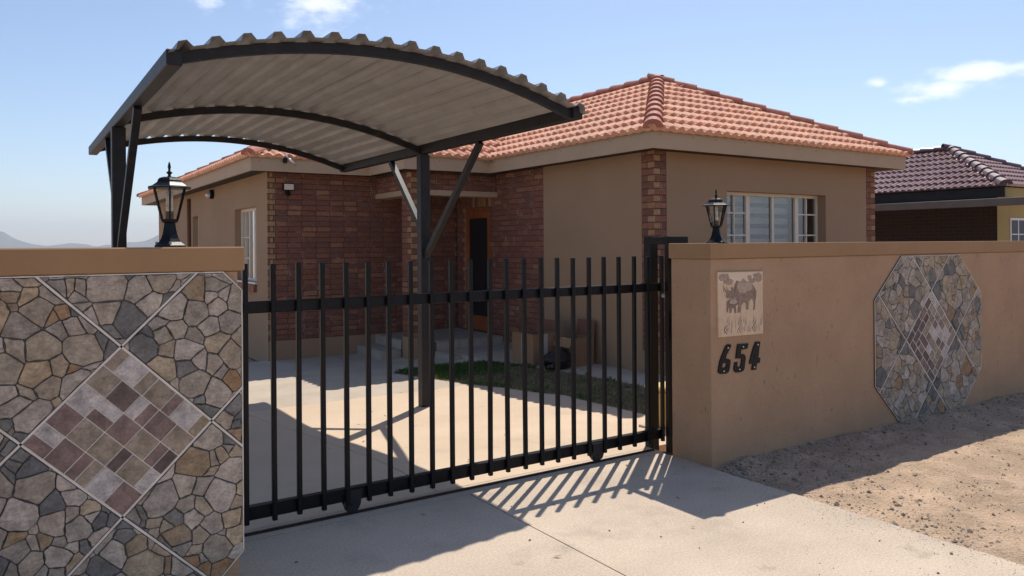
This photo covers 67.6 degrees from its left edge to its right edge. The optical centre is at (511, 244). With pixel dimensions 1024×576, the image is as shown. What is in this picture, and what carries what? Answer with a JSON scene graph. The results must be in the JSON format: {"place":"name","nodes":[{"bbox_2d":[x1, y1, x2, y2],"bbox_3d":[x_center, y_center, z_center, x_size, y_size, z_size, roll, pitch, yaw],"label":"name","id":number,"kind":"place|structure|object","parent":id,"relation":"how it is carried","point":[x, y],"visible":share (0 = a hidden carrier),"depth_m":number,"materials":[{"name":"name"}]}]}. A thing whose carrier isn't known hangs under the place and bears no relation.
{"place":"outdoors","nodes":[
{"label":"outdoors","id":0,"kind":"place"},
{"bbox_2d":[0,231,158,247],"bbox_3d":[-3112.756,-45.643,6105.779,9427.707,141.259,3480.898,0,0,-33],"label":"hills","id":1,"kind":"structure","parent":0,"point":[7,241],"depth_m":6204.27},
{"bbox_2d":[244,350,665,530],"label":"yard paving","id":2,"kind":"structure","parent":0,"point":[260,484],"depth_m":7.12,"materials":[{"name":"concrete"}]},
{"bbox_2d":[89,31,588,406],"bbox_3d":[-2.106,0.218,7.371,3.074,3.180,5.244,0,0,-33],"label":"carport","id":3,"kind":"object","parent":2,"relation":"on","point":[335,100],"visible":0.98,"depth_m":6.65,"materials":[{"name":"metal"}]},
{"bbox_2d":[509,319,560,364],"bbox_3d":[0.295,1.362,10.768,0.594,0.580,0.530,0,0,-33],"label":"cardboard box","id":4,"kind":"object","parent":2,"relation":"on","point":[533,343],"visible":0.59,"depth_m":10.64,"materials":[{"name":"brown cardboard"}]},
{"bbox_2d":[544,347,570,369],"bbox_3d":[0.623,1.517,10.233,0.377,0.265,0.577,0,0,35],"label":"bin bag","id":5,"kind":"object","parent":2,"relation":"on","point":[549,359],"visible":0.69,"depth_m":10.07,"materials":[{"name":"black plastic"}]},
{"bbox_2d":[553,319,594,366],"bbox_3d":[0.851,1.348,10.551,0.444,0.600,0.384,0,0,-33],"label":"cardboard box","id":6,"kind":"object","parent":2,"relation":"on","point":[581,346],"visible":0.59,"depth_m":10.43,"materials":[{"name":"brown cardboard"}]},
{"bbox_2d":[639,381,672,431],"bbox_3d":[1.344,1.418,6.707,0.360,0.385,0.300,0,0,-33],"label":"gate motor","id":7,"kind":"object","parent":2,"relation":"on","point":[642,425],"visible":0.15,"depth_m":6.57,"materials":[{"name":"beige paint"}]},
{"bbox_2d":[0,0,1023,245],"label":"sky","id":8,"kind":"structure","parent":0,"point":[915,74],"materials":[{"name":"blue"}]},
{"bbox_2d":[394,363,644,413],"bbox_3d":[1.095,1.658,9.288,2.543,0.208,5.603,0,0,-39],"label":"lawn grass","id":9,"kind":"structure","parent":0,"point":[597,385],"depth_m":9.21,"materials":[{"name":"green plant"}]},
{"bbox_2d":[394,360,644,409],"bbox_3d":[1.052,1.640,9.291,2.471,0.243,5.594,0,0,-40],"label":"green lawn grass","id":10,"kind":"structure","parent":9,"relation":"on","point":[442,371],"depth_m":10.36,"materials":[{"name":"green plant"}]},
{"bbox_2d":[136,73,913,374],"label":"house","id":11,"kind":"structure","parent":0,"point":[622,170],"depth_m":11.97,"materials":[{"name":"paint"}]},
{"bbox_2d":[205,190,213,198],"bbox_3d":[-5.975,-0.994,15.094,0.160,0.182,0.182,0,0,-33],"label":"bulkhead light","id":12,"kind":"object","parent":11,"relation":"attached to","point":[210,195],"visible":1,"depth_m":15.05,"materials":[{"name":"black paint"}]},
{"bbox_2d":[237,208,256,291],"bbox_3d":[-4.531,0.079,13.151,0.209,1.407,1.466,0,0,-33],"label":"window","id":13,"kind":"structure","parent":11,"relation":"in","point":[248,216],"depth_m":13.28,"materials":[{"name":"white glass"}]},
{"bbox_2d":[283,183,293,195],"bbox_3d":[-3.545,-0.870,12.114,0.171,0.198,0.117,0,0,-33],"label":"flood light","id":14,"kind":"object","parent":11,"relation":"attached to","point":[288,188],"visible":1,"depth_m":12.07,"materials":[{"name":"black paint"}]},
{"bbox_2d":[283,155,295,165],"bbox_3d":[-3.430,-1.293,11.767,0.218,0.166,0.095,0,0,13],"label":"eave lamp","id":15,"kind":"object","parent":11,"relation":"attached to","point":[286,157],"visible":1,"depth_m":11.75,"materials":[{"name":"silver metal"}]},
{"bbox_2d":[466,207,490,330],"bbox_3d":[-0.583,0.424,13.281,0.122,2.124,0.852,0,0,-33],"label":"door","id":16,"kind":"structure","parent":11,"relation":"in","point":[477,222],"depth_m":13.28,"materials":[{"name":"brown wood"}]},
{"bbox_2d":[727,195,787,242],"bbox_3d":[3.454,-0.065,11.072,1.637,1.363,0.052,0,0,-33],"label":"roller blind","id":17,"kind":"object","parent":11,"relation":"attached to","point":[759,227],"visible":0.29,"depth_m":11.17,"materials":[{"name":"fabric"}]},
{"bbox_2d":[727,192,817,242],"bbox_3d":[3.744,-0.061,11.110,2.193,1.350,0.052,0,0,-33],"label":"window","id":18,"kind":"structure","parent":11,"relation":"in","point":[746,196],"depth_m":11.12,"materials":[{"name":"white metal"}]},
{"bbox_2d":[239,448,1023,575],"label":"driveway","id":19,"kind":"structure","parent":0,"point":[473,532],"depth_m":4.19,"materials":[{"name":"concrete"}]},
{"bbox_2d":[244,449,654,536],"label":"gate track","id":20,"kind":"structure","parent":19,"relation":"on","point":[417,499],"depth_m":4.86,"materials":[{"name":"metal"}]},
{"bbox_2d":[242,256,664,525],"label":"sliding gate","id":21,"kind":"structure","parent":20,"relation":"on","point":[348,496],"depth_m":4.89,"materials":[{"name":"black metal"}]},
{"bbox_2d":[255,391,1009,555],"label":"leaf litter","id":22,"kind":"object","parent":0,"point":[684,467],"visible":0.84,"depth_m":5.02,"materials":[{"name":"brown plant"}]},
{"bbox_2d":[715,392,1023,565],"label":"earth verge","id":23,"kind":"structure","parent":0,"point":[982,468],"depth_m":5.35,"materials":[{"name":"brown soil"}]},
{"bbox_2d":[295,393,1023,574],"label":"loose stones","id":24,"kind":"object","parent":23,"relation":"on","point":[742,468],"visible":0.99,"depth_m":5.40,"materials":[{"name":"brown gravel"}]},
{"bbox_3d":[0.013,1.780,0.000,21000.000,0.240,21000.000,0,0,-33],"label":"ground","id":25,"kind":"structure","parent":0,"visible":0},
{"bbox_2d":[0,247,244,575],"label":"boundary wall","id":26,"kind":"structure","parent":25,"relation":"on","point":[121,414],"depth_m":3.37,"materials":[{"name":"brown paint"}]},
{"bbox_2d":[148,161,190,246],"bbox_3d":[-1.637,-0.193,3.659,0.200,0.409,0.214,0,0,-33],"label":"wall lantern","id":27,"kind":"object","parent":26,"relation":"on","point":[169,237],"depth_m":3.63,"materials":[{"name":"black paint"}]},
{"bbox_2d":[644,236,687,455],"bbox_3d":[1.293,0.786,6.039,0.450,1.709,0.295,0,0,-33],"label":"gate guide frame","id":28,"kind":"object","parent":25,"relation":"on","point":[651,243],"visible":0.84,"depth_m":5.99,"materials":[{"name":"black paint"}]},
{"bbox_2d":[669,241,1023,468],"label":"boundary wall","id":29,"kind":"structure","parent":25,"relation":"on","point":[857,336],"depth_m":6.29,"materials":[{"name":"brown paint"}]},
{"bbox_2d":[702,190,729,242],"bbox_3d":[1.536,-0.216,5.758,0.187,0.409,0.216,0,0,-33],"label":"wall lantern","id":30,"kind":"object","parent":29,"relation":"on","point":[719,205],"depth_m":5.73,"materials":[{"name":"black paint"}]},
{"bbox_2d":[718,344,731,373],"bbox_3d":[1.536,0.828,5.523,0.143,0.210,0.010,0,0,-33],"label":"house number digit","id":31,"kind":"object","parent":29,"relation":"attached to","point":[726,369],"visible":1,"depth_m":5.52,"materials":[{"name":"black paint"}]},
{"bbox_2d":[716,271,762,336],"bbox_3d":[1.676,0.433,5.614,0.494,0.474,0.018,0,0,-33],"label":"animal plaque","id":32,"kind":"object","parent":29,"relation":"attached to","point":[739,303],"visible":1,"depth_m":5.60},
{"bbox_2d":[733,343,748,372],"bbox_3d":[1.683,0.832,5.620,0.160,0.207,0.010,0,0,-33],"label":"house number digit","id":33,"kind":"object","parent":29,"relation":"attached to","point":[739,355],"visible":1,"depth_m":5.61,"materials":[{"name":"black paint"}]},
{"bbox_2d":[749,342,759,369],"bbox_3d":[1.809,0.830,5.703,0.124,0.208,0.010,0,0,-33],"label":"house number digit","id":34,"kind":"object","parent":29,"relation":"attached to","point":[754,360],"visible":1,"depth_m":5.70,"materials":[{"name":"black paint"}]},
{"bbox_2d":[874,144,1023,241],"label":"neighbour house","id":35,"kind":"structure","parent":25,"relation":"on","point":[945,172],"depth_m":18.09,"materials":[{"name":"yellow paint"}]},
{"bbox_2d":[1010,218,1023,240],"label":"window","id":36,"kind":"structure","parent":35,"relation":"in","point":[1016,224],"depth_m":17.48,"materials":[{"name":"white plastic"}]},
{"bbox_2d":[875,197,1023,210],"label":"neighbour carport","id":37,"kind":"object","parent":25,"relation":"on","point":[958,203],"visible":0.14,"depth_m":15.97,"materials":[{"name":"metal"}]}
]}

